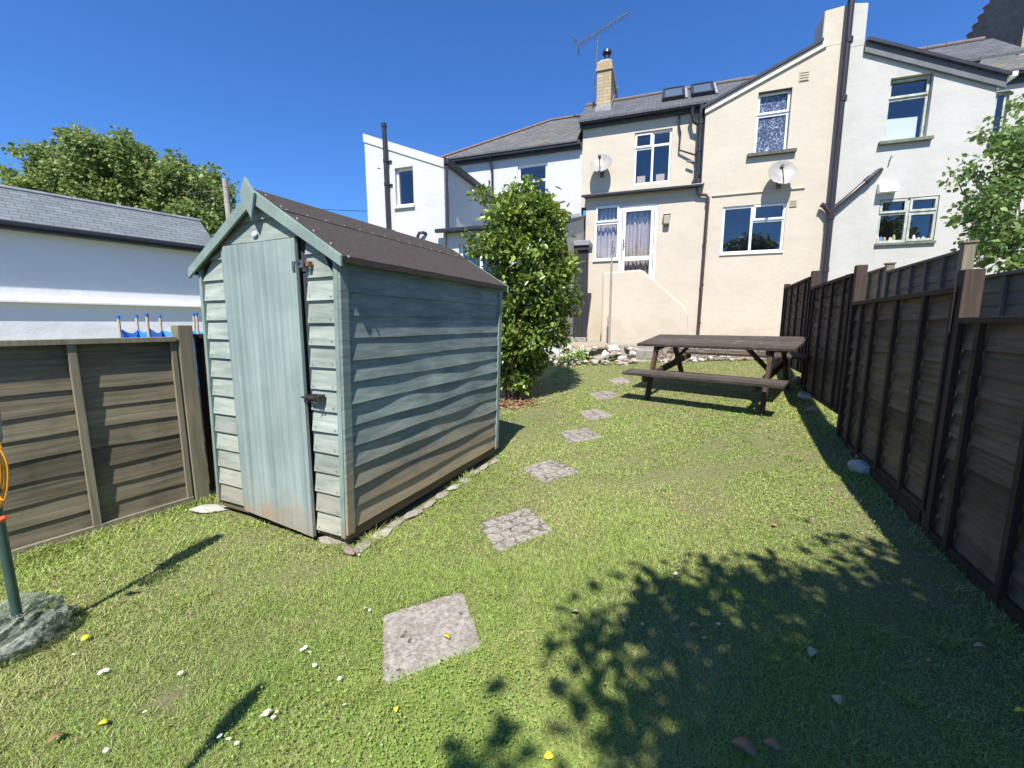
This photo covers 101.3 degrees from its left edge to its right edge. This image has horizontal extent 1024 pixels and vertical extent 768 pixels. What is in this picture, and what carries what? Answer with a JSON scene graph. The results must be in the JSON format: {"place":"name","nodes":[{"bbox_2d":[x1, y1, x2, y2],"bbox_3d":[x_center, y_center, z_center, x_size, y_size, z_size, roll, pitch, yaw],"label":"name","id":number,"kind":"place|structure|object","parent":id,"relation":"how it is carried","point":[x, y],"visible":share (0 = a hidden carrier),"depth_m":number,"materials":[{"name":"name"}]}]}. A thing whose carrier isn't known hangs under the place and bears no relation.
{"place":"outdoors","nodes":[
{"label":"outdoors","id":0,"kind":"place"},
{"bbox_2d":[0,0,989,239],"label":"sky","id":1,"kind":"structure","parent":0,"point":[281,96],"materials":[{"name":"blue"}]},
{"bbox_2d":[0,356,1023,767],"bbox_3d":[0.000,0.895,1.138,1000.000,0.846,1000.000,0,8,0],"label":"lawn ground","id":2,"kind":"structure","parent":0,"point":[908,562],"depth_m":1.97,"materials":[{"name":"green plant"}]},
{"bbox_2d":[0,412,77,663],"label":"covered pole","id":3,"kind":"object","parent":2,"relation":"on","point":[26,629],"visible":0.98,"depth_m":1.64,"materials":[{"name":"green plastic"}]},
{"bbox_2d":[0,442,8,507],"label":"cable","id":4,"kind":"object","parent":3,"relation":"hanging from","point":[4,461],"visible":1,"depth_m":1.52,"materials":[{"name":"orange plastic"}]},
{"bbox_2d":[47,732,67,743],"bbox_3d":[-1.389,1.075,1.281,0.030,0.014,0.045,-12,-10,19],"label":"fallen leaf","id":5,"kind":"object","parent":2,"relation":"on","point":[53,736],"visible":1,"depth_m":1.28,"materials":[{"name":"orange plant"}]},
{"bbox_2d":[81,634,90,640],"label":"fallen leaf","id":6,"kind":"object","parent":2,"relation":"on","point":[85,636],"visible":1,"depth_m":1.68,"materials":[{"name":"yellow plant"}]},
{"bbox_2d":[97,718,107,724],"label":"fallen leaf","id":7,"kind":"object","parent":2,"relation":"on","point":[104,720],"visible":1,"depth_m":1.33,"materials":[{"name":"yellow plant"}]},
{"bbox_2d":[0,184,210,339],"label":"outbuilding","id":8,"kind":"structure","parent":2,"relation":"on","point":[74,268],"depth_m":9.97,"materials":[{"name":"white paint"}]},
{"bbox_2d":[0,325,215,565],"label":"fence","id":9,"kind":"object","parent":2,"relation":"on","point":[98,433],"visible":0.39,"depth_m":2.55,"materials":[{"name":"brown wood"}]},
{"bbox_2d":[0,119,239,237],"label":"broadleaf tree","id":10,"kind":"object","parent":2,"relation":"on","point":[121,168],"visible":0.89,"depth_m":19.36,"materials":[{"name":"green plant"}]},
{"bbox_2d":[116,313,203,431],"bbox_3d":[-3.203,-0.029,3.967,0.512,1.276,0.741,4,9,23],"label":"windbreak","id":11,"kind":"object","parent":2,"relation":"on","point":[149,332],"visible":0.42,"depth_m":3.84,"materials":[{"name":"blue fabric"}]},
{"bbox_2d":[189,504,230,512],"bbox_3d":[-2.062,0.855,2.868,0.245,0.051,0.116,3,9,-18],"label":"corner stone","id":12,"kind":"object","parent":2,"relation":"on","point":[210,508],"visible":0.96,"depth_m":2.84,"materials":[{"name":"grey stone"}]},
{"bbox_2d":[222,178,230,218],"bbox_3d":[-11.560,-4.793,17.498,0.352,7.084,0.270,0,8,0],"label":"telegraph pole","id":13,"kind":"object","parent":2,"relation":"on","point":[227,204],"visible":0.32,"depth_m":17.03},
{"bbox_2d":[226,187,367,211],"bbox_3d":[-7.548,-6.049,13.460,11.280,2.920,0.015,7,11,42],"label":"overhead wire","id":14,"kind":"object","parent":13,"relation":"attached to","point":[323,209],"visible":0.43,"depth_m":10.70,"materials":[{"name":"black plastic"}]},
{"bbox_2d":[319,536,352,545],"bbox_3d":[-1.030,0.919,2.458,0.192,0.043,0.100,4,7,-12],"label":"corner stone","id":15,"kind":"object","parent":2,"relation":"on","point":[325,539],"visible":0.57,"depth_m":2.43,"materials":[{"name":"grey stone"}]},
{"bbox_2d":[188,177,508,540],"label":"garden shed","id":16,"kind":"structure","parent":2,"relation":"on","point":[353,367],"depth_m":2.49,"materials":[{"name":"teal wood"}]},
{"bbox_2d":[222,237,324,536],"bbox_3d":[-1.361,0.047,2.418,0.757,1.678,0.070,4,9,24],"label":"door","id":17,"kind":"structure","parent":16,"relation":"in","point":[263,282],"depth_m":2.42,"materials":[{"name":"teal wood"}]},
{"bbox_2d":[343,545,354,555],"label":"corner stone","id":18,"kind":"object","parent":2,"relation":"on","point":[349,550],"visible":0.98,"depth_m":2.31,"materials":[{"name":"stone"}]},
{"bbox_2d":[347,540,371,558],"bbox_3d":[-0.867,0.931,2.369,0.086,0.036,0.177,-1,13,25],"label":"edging stone","id":19,"kind":"object","parent":2,"relation":"on","point":[360,547],"visible":0.81,"depth_m":2.37,"materials":[{"name":"grey stone"}]},
{"bbox_2d":[371,527,392,540],"bbox_3d":[-0.789,0.911,2.522,0.089,0.040,0.188,4,13,24],"label":"edging stone","id":20,"kind":"object","parent":2,"relation":"on","point":[388,530],"visible":0.52,"depth_m":2.52,"materials":[{"name":"grey stone"}]},
{"bbox_2d":[388,519,403,527],"bbox_3d":[-0.737,0.890,2.675,0.068,0.029,0.131,-3,6,25],"label":"edging stone","id":21,"kind":"object","parent":2,"relation":"on","point":[393,524],"visible":0.91,"depth_m":2.65,"materials":[{"name":"grey stone"}]},
{"bbox_2d":[404,508,422,519],"bbox_3d":[-0.659,0.870,2.817,0.080,0.034,0.190,8,9,24],"label":"edging stone","id":22,"kind":"object","parent":2,"relation":"on","point":[410,514],"visible":1,"depth_m":2.79,"materials":[{"name":"grey stone"}]},
{"bbox_2d":[423,499,435,508],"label":"edging stone","id":23,"kind":"object","parent":2,"relation":"on","point":[430,503],"visible":0.95,"depth_m":2.95,"materials":[{"name":"grey stone"}]},
{"bbox_2d":[382,593,480,684],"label":"stepping slab","id":24,"kind":"structure","parent":2,"relation":"on","point":[415,637],"depth_m":1.72,"materials":[{"name":"concrete"}]},
{"bbox_2d":[434,491,448,499],"bbox_3d":[-0.532,0.827,3.116,0.085,0.035,0.174,4,6,24],"label":"edging stone","id":25,"kind":"object","parent":2,"relation":"on","point":[440,494],"visible":0.95,"depth_m":3.10,"materials":[{"name":"grey stone"}]},
{"bbox_2d":[447,485,459,490],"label":"edging stone","id":26,"kind":"object","parent":2,"relation":"on","point":[452,487],"visible":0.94,"depth_m":3.23,"materials":[{"name":"grey stone"}]},
{"bbox_2d":[459,477,470,483],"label":"edging stone","id":27,"kind":"object","parent":2,"relation":"on","point":[468,479],"visible":0.86,"depth_m":3.38,"materials":[{"name":"grey stone"}]},
{"bbox_2d":[362,114,585,362],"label":"terraced house","id":28,"kind":"structure","parent":2,"relation":"on","point":[416,193],"depth_m":9.89,"materials":[{"name":"white paint"}]},
{"bbox_2d":[394,168,414,208],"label":"wing window","id":29,"kind":"structure","parent":28,"relation":"in","point":[405,190],"depth_m":9.78,"materials":[{"name":"white plastic"}]},
{"bbox_2d":[518,162,547,192],"bbox_3d":[0.714,-5.387,11.847,0.831,1.251,0.900,3,9,19],"label":"bedroom window","id":30,"kind":"structure","parent":28,"relation":"in","point":[539,170],"depth_m":11.74,"materials":[{"name":"white plastic"}]},
{"bbox_2d":[571,240,592,341],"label":"side gate","id":31,"kind":"structure","parent":28,"relation":"attached to","point":[585,247],"depth_m":9.83,"materials":[{"name":"grey wood"}]},
{"bbox_2d":[468,469,479,477],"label":"edging stone","id":32,"kind":"object","parent":2,"relation":"on","point":[476,471],"visible":0.73,"depth_m":3.55,"materials":[{"name":"grey stone"}]},
{"bbox_2d":[479,463,488,469],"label":"edging stone","id":33,"kind":"object","parent":2,"relation":"on","point":[484,466],"visible":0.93,"depth_m":3.69,"materials":[{"name":"grey stone"}]},
{"bbox_2d":[480,508,551,550],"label":"stepping slab","id":34,"kind":"structure","parent":2,"relation":"on","point":[509,530],"depth_m":2.62,"materials":[{"name":"grey stone"}]},
{"bbox_2d":[461,173,584,398],"bbox_3d":[0.200,-1.371,6.308,1.895,3.348,1.863,0,8,0],"label":"camellia","id":35,"kind":"object","parent":2,"relation":"on","point":[526,231],"visible":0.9,"depth_m":5.92,"materials":[{"name":"green plant"}]},
{"bbox_2d":[499,394,555,411],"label":"leaf litter","id":36,"kind":"object","parent":2,"relation":"on","point":[508,404],"visible":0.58,"depth_m":6.15,"materials":[{"name":"brown plant"}]},
{"bbox_2d":[543,751,553,758],"bbox_3d":[0.104,1.077,1.216,0.032,0.011,0.022,-11,19,18],"label":"fallen leaf","id":37,"kind":"object","parent":2,"relation":"on","point":[548,754],"visible":1,"depth_m":1.22,"materials":[{"name":"yellow plant"}]},
{"bbox_2d":[523,460,578,481],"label":"stepping slab","id":38,"kind":"structure","parent":2,"relation":"on","point":[547,471],"depth_m":3.62,"materials":[{"name":"grey stone"}]},
{"bbox_2d":[552,346,588,363],"bbox_3d":[1.172,-0.591,8.428,0.730,0.367,0.335,0,8,0],"label":"rock plant","id":39,"kind":"object","parent":2,"relation":"on","point":[570,355],"visible":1,"depth_m":8.39,"materials":[{"name":"green plant"}]},
{"bbox_2d":[561,428,601,443],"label":"stepping slab","id":40,"kind":"structure","parent":2,"relation":"on","point":[576,435],"depth_m":4.65,"materials":[{"name":"grey stone"}]},
{"bbox_2d":[579,409,610,420],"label":"stepping slab","id":41,"kind":"structure","parent":2,"relation":"on","point":[593,414],"depth_m":5.42,"materials":[{"name":"grey stone"}]},
{"bbox_2d":[590,390,618,400],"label":"stepping slab","id":42,"kind":"structure","parent":2,"relation":"on","point":[603,395],"depth_m":6.28,"materials":[{"name":"grey stone"}]},
{"bbox_2d":[601,360,610,364],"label":"rock","id":43,"kind":"object","parent":2,"relation":"on","point":[605,361],"visible":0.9,"depth_m":8.17,"materials":[{"name":"grey stone"}]},
{"bbox_2d":[607,377,631,384],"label":"stepping slab","id":44,"kind":"structure","parent":2,"relation":"on","point":[620,380],"depth_m":6.99,"materials":[{"name":"grey stone"}]},
{"bbox_2d":[562,356,718,362],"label":"earth bank","id":45,"kind":"structure","parent":2,"relation":"on","point":[586,358],"depth_m":8.85,"materials":[{"name":"brown soil"}]},
{"bbox_2d":[630,349,661,361],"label":"garden steps","id":46,"kind":"structure","parent":2,"relation":"on","point":[644,353],"depth_m":8.41,"materials":[{"name":"grey concrete"}]},
{"bbox_2d":[689,622,700,627],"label":"fallen leaf","id":47,"kind":"object","parent":2,"relation":"on","point":[694,623],"visible":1,"depth_m":1.75,"materials":[{"name":"plant"}]},
{"bbox_2d":[622,334,809,415],"bbox_3d":[2.789,-0.201,5.728,1.924,0.801,1.672,8,20,43],"label":"picnic table","id":48,"kind":"object","parent":2,"relation":"on","point":[772,345],"visible":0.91,"depth_m":5.46,"materials":[{"name":"wood"}]},
{"bbox_2d":[657,347,781,361],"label":"gravel","id":49,"kind":"structure","parent":2,"relation":"on","point":[665,353],"depth_m":7.79,"materials":[{"name":"grey gravel"}]},
{"bbox_2d":[730,737,756,757],"bbox_3d":[0.681,1.068,1.238,0.048,0.023,0.075,6,-7,-37],"label":"fallen leaf","id":50,"kind":"object","parent":2,"relation":"on","point":[745,744],"visible":1,"depth_m":1.23,"materials":[{"name":"plant"}]},
{"bbox_2d":[762,737,780,750],"bbox_3d":[0.771,1.070,1.248,0.033,0.016,0.050,-5,-2,-44],"label":"fallen leaf","id":51,"kind":"object","parent":2,"relation":"on","point":[771,742],"visible":1,"depth_m":1.25,"materials":[{"name":"plant"}]},
{"bbox_2d":[792,376,800,383],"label":"rock","id":52,"kind":"object","parent":2,"relation":"on","point":[796,379],"visible":0.85,"depth_m":5.84,"materials":[{"name":"grey stone"}]},
{"bbox_2d":[578,5,1023,341],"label":"terraced house","id":53,"kind":"structure","parent":2,"relation":"on","point":[735,246],"depth_m":9.84,"materials":[{"name":"beige paint"}]},
{"bbox_2d":[572,11,628,108],"bbox_3d":[2.269,-8.117,10.982,1.424,2.620,0.300,3,9,19],"label":"television aerial","id":54,"kind":"object","parent":53,"relation":"attached to","point":[597,37],"visible":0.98,"depth_m":10.93,"materials":[{"name":"metal"}]},
{"bbox_2d":[590,154,611,177],"bbox_3d":[2.213,-5.510,10.460,0.503,0.503,0.458,-5,9,-29],"label":"satellite dish","id":55,"kind":"object","parent":53,"relation":"attached to","point":[601,163],"visible":1,"depth_m":10.53,"materials":[{"name":"white metal"}]},
{"bbox_2d":[592,204,619,261],"bbox_3d":[2.546,-3.886,11.089,0.660,1.368,0.952,3,9,19],"label":"side window","id":56,"kind":"structure","parent":53,"relation":"in","point":[607,218],"depth_m":10.80,"materials":[{"name":"white plastic"}]},
{"bbox_2d":[618,203,657,279],"bbox_3d":[3.267,-3.454,10.885,0.896,2.056,0.980,3,9,19],"label":"patio door","id":57,"kind":"structure","parent":53,"relation":"in","point":[638,223],"depth_m":10.56,"materials":[{"name":"white plastic"}]},
{"bbox_2d":[633,129,671,185],"bbox_3d":[3.616,-5.648,10.789,0.866,1.226,0.922,3,9,19],"label":"upper window","id":58,"kind":"structure","parent":53,"relation":"in","point":[652,154],"depth_m":11.04,"materials":[{"name":"white plastic"}]},
{"bbox_2d":[663,213,670,226],"bbox_3d":[3.732,-3.957,10.123,0.170,0.295,0.144,3,9,19],"label":"wall lamp","id":59,"kind":"object","parent":53,"relation":"attached to","point":[666,222],"visible":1,"depth_m":10.07,"materials":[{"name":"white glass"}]},
{"bbox_2d":[719,203,785,255],"bbox_3d":[5.668,-3.605,10.058,1.310,1.093,0.960,3,9,19],"label":"kitchen window","id":60,"kind":"structure","parent":53,"relation":"in","point":[751,229],"depth_m":10.32,"materials":[{"name":"white plastic"}]},
{"bbox_2d":[747,90,796,157],"bbox_3d":[5.768,-5.756,9.273,0.950,1.343,0.250,3,9,19],"label":"bathroom window","id":61,"kind":"structure","parent":53,"relation":"in","point":[773,108],"depth_m":9.34,"materials":[{"name":"white plastic"}]},
{"bbox_2d":[768,160,797,188],"bbox_3d":[5.804,-4.579,9.056,0.586,0.553,0.427,-4,9,-28],"label":"satellite dish","id":62,"kind":"object","parent":53,"relation":"attached to","point":[782,172],"visible":1,"depth_m":9.12,"materials":[{"name":"white metal"}]},
{"bbox_2d":[797,392,812,399],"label":"rock","id":63,"kind":"object","parent":2,"relation":"on","point":[804,395],"visible":0.86,"depth_m":5.24,"materials":[{"name":"grey stone"}]},
{"bbox_2d":[806,406,817,412],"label":"rock","id":64,"kind":"object","parent":2,"relation":"on","point":[810,409],"visible":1,"depth_m":4.80,"materials":[{"name":"grey stone"}]},
{"bbox_2d":[807,646,817,655],"bbox_3d":[1.151,1.023,1.607,0.050,0.016,0.033,-16,11,-30],"label":"fallen leaf","id":65,"kind":"object","parent":2,"relation":"on","point":[812,651],"visible":1,"depth_m":1.60,"materials":[{"name":"white plant"}]},
{"bbox_2d":[832,694,842,704],"bbox_3d":[1.090,1.052,1.406,0.030,0.014,0.045,-14,-3,20],"label":"fallen leaf","id":66,"kind":"object","parent":2,"relation":"on","point":[838,698],"visible":1,"depth_m":1.40,"materials":[{"name":"white plant"}]},
{"bbox_2d":[847,459,870,474],"bbox_3d":[2.825,0.683,3.396,0.202,0.121,0.154,22,33,22],"label":"rock","id":67,"kind":"object","parent":2,"relation":"on","point":[857,466],"visible":0.79,"depth_m":3.36,"materials":[{"name":"grey stone"}]},
{"bbox_2d":[778,265,1023,632],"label":"fence","id":68,"kind":"object","parent":2,"relation":"on","point":[921,394],"visible":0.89,"depth_m":2.46,"materials":[{"name":"brown wood"}]},
{"bbox_2d":[819,0,1023,282],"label":"terraced house","id":69,"kind":"structure","parent":2,"relation":"on","point":[908,118],"depth_m":8.68,"materials":[{"name":"white paint"}]},
{"bbox_2d":[878,75,933,145],"bbox_3d":[8.161,-5.610,8.910,0.880,1.268,1.090,3,9,19],"label":"upper window","id":70,"kind":"structure","parent":69,"relation":"in","point":[908,98],"depth_m":8.68,"materials":[{"name":"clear glass"}]},
{"bbox_2d":[874,196,938,245],"bbox_3d":[8.353,-3.441,9.137,1.020,0.938,0.980,3,9,19],"label":"kitchen window","id":71,"kind":"structure","parent":69,"relation":"in","point":[904,218],"depth_m":8.88,"materials":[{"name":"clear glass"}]},
{"bbox_2d":[989,92,1007,143],"bbox_3d":[11.536,-6.374,10.486,0.617,1.176,0.900,3,9,19],"label":"side window","id":72,"kind":"structure","parent":69,"relation":"in","point":[1000,100],"depth_m":10.02,"materials":[{"name":"white glass"}]},
{"bbox_2d":[847,240,1023,316],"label":"fence","id":73,"kind":"object","parent":2,"relation":"on","point":[1003,294],"visible":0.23,"depth_m":5.04,"materials":[{"name":"wood"}]},
{"bbox_2d":[936,91,1023,272],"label":"garden shrub","id":74,"kind":"object","parent":2,"relation":"on","point":[1005,234],"visible":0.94,"depth_m":6.12,"materials":[{"name":"green plant"}]},
{"bbox_2d":[973,642,990,649],"bbox_3d":[1.831,1.020,1.634,0.050,0.016,0.033,0,-7,29],"label":"fallen leaf","id":75,"kind":"object","parent":2,"relation":"on","point":[979,644],"visible":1,"depth_m":1.64,"materials":[{"name":"plant"}]},
{"bbox_2d":[1014,707,1023,711],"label":"fallen leaf","id":76,"kind":"object","parent":2,"relation":"on","point":[1016,709],"visible":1,"depth_m":1.37,"materials":[{"name":"green plant"}]},
{"bbox_2d":[563,340,671,356],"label":"terrace paving","id":77,"kind":"structure","parent":0,"point":[623,350],"depth_m":8.94,"materials":[{"name":"stone"}]},
{"bbox_2d":[608,242,614,343],"bbox_3d":[2.091,-1.849,8.825,0.083,2.247,0.053,5,9,30],"label":"clothes prop","id":78,"kind":"object","parent":77,"relation":"on","point":[609,325],"visible":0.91,"depth_m":8.84,"materials":[{"name":"white plastic"}]},
{"label":"rock","id":79,"kind":"object","parent":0,"visible":0},
{"bbox_2d":[600,354,608,358],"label":"rock","id":80,"kind":"object","parent":79,"relation":"on","point":[603,355],"visible":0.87,"depth_m":8.39,"materials":[{"name":"white stone"}]},
{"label":"rock","id":81,"kind":"object","parent":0,"visible":0},
{"bbox_2d":[570,344,604,349],"bbox_3d":[1.574,-0.774,8.906,0.803,0.148,0.148,3,9,19],"label":"log","id":82,"kind":"object","parent":81,"relation":"on","point":[599,347],"visible":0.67,"depth_m":8.83,"materials":[{"name":"brown wood"}]}
]}

